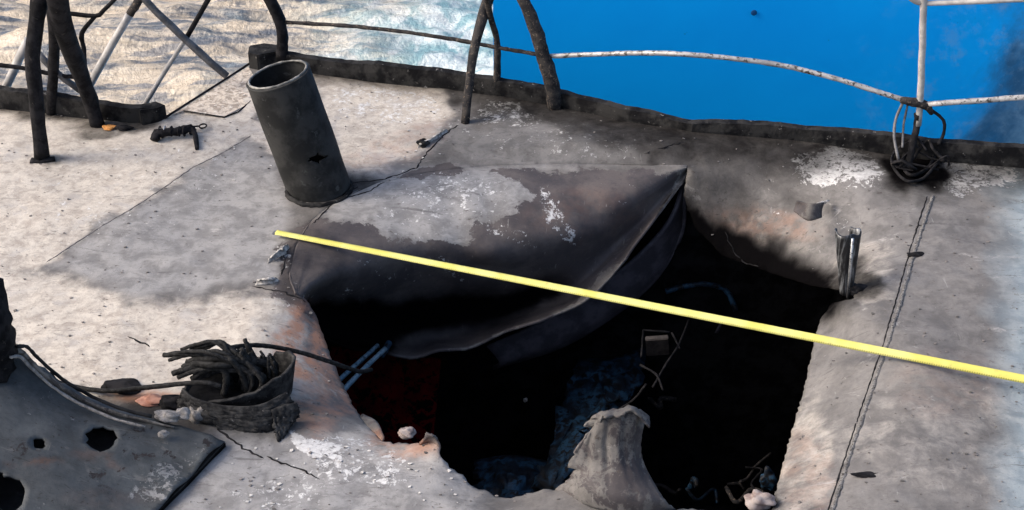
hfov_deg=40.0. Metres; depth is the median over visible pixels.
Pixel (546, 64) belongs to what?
prop frame
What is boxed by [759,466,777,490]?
debris lump
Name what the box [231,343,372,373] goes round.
loose cable
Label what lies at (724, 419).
compartment
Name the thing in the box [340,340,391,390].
bent conduit
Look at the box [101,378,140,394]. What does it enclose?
rubble piece
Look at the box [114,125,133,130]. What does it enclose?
rubble piece
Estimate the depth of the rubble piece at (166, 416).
5.73 m
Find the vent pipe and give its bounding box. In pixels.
[246,60,353,207]
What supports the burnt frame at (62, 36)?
on the ship deck
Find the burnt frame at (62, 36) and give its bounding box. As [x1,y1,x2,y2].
[0,0,115,162]
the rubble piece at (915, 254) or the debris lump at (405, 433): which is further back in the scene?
the rubble piece at (915, 254)
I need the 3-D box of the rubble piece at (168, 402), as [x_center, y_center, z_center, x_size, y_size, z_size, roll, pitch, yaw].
[-1.433,0.630,5.988,0.166,0.088,0.096,0,33,0]
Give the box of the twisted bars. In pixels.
[655,452,771,504]
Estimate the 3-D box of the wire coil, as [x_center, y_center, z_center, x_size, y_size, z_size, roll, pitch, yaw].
[2.232,-0.528,7.646,0.350,0.154,0.411,0,33,0]
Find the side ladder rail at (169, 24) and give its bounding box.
[2,0,228,103]
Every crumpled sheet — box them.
[472,455,546,497]
[531,346,645,489]
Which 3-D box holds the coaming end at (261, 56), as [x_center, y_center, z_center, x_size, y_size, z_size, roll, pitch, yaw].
[-1.532,-1.221,8.802,0.238,0.160,0.165,-13,35,-19]
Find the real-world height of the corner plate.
0.030 m
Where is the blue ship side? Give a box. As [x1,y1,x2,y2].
[493,0,1023,143]
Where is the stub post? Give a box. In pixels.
[835,226,867,298]
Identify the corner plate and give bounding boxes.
[164,63,252,118]
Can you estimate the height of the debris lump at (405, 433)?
0.052 m
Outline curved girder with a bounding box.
[486,181,686,369]
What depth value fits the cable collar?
5.92 m
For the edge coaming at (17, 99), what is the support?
on the ship deck
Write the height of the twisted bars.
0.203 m
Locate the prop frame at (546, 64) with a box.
[461,0,561,124]
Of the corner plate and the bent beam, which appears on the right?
the bent beam
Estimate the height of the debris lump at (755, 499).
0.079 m
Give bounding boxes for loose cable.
[50,372,221,392]
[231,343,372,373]
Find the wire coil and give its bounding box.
[890,138,949,182]
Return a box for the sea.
[0,0,492,114]
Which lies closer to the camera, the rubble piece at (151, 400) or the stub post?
the rubble piece at (151, 400)
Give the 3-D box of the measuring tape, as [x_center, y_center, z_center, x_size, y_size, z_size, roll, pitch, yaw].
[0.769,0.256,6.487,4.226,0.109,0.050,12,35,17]
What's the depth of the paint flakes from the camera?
6.42 m
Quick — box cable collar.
[162,338,299,441]
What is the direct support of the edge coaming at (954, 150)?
on the ship deck
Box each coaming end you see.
[139,101,166,124]
[248,43,276,69]
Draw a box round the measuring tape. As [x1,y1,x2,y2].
[272,230,1023,382]
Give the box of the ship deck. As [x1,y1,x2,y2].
[0,67,1023,509]
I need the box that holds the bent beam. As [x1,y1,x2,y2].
[665,281,737,333]
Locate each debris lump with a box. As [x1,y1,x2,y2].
[398,427,415,439]
[744,489,775,509]
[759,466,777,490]
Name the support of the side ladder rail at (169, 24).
on the ship deck
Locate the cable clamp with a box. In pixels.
[150,123,206,149]
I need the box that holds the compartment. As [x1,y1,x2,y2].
[325,179,853,509]
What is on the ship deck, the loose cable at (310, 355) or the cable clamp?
the cable clamp
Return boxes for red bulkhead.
[330,346,441,443]
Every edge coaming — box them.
[0,85,151,122]
[274,48,1023,167]
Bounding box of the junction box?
[618,319,689,408]
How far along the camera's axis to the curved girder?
8.01 m
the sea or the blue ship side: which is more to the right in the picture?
the blue ship side
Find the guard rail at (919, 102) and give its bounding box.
[263,0,1023,167]
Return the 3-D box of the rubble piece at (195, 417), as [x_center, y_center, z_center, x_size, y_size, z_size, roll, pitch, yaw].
[-1.314,0.673,5.907,0.102,0.119,0.082,26,41,34]
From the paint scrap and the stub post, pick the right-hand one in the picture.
the stub post
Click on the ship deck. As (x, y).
(536, 191)
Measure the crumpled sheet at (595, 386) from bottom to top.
0.202 m
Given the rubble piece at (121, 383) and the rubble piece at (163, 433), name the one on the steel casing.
the rubble piece at (163, 433)
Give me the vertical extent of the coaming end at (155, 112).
0.135 m
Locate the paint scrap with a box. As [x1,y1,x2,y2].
[102,124,115,130]
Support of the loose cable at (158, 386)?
on the ship deck
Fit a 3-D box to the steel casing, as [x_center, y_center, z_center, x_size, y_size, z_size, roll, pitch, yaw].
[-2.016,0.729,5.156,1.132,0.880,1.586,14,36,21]
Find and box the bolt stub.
[416,138,429,147]
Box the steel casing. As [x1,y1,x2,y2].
[0,278,225,509]
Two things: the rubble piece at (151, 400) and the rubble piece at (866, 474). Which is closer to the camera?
the rubble piece at (866, 474)
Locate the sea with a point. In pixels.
(225, 34)
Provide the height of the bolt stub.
0.045 m
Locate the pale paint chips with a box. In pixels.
[212,94,457,507]
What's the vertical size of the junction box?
0.284 m
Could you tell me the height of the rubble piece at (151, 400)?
0.033 m
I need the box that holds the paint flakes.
[1,92,1019,509]
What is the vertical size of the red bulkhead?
0.758 m
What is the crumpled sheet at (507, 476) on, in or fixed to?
in the compartment
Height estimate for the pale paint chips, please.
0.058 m
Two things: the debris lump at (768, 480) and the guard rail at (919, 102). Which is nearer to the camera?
the debris lump at (768, 480)
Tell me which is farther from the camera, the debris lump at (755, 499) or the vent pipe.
the vent pipe
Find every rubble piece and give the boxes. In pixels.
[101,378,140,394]
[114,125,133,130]
[135,394,160,406]
[154,410,179,422]
[158,394,178,409]
[158,430,169,437]
[176,407,189,419]
[188,406,202,423]
[850,471,875,477]
[907,251,923,257]

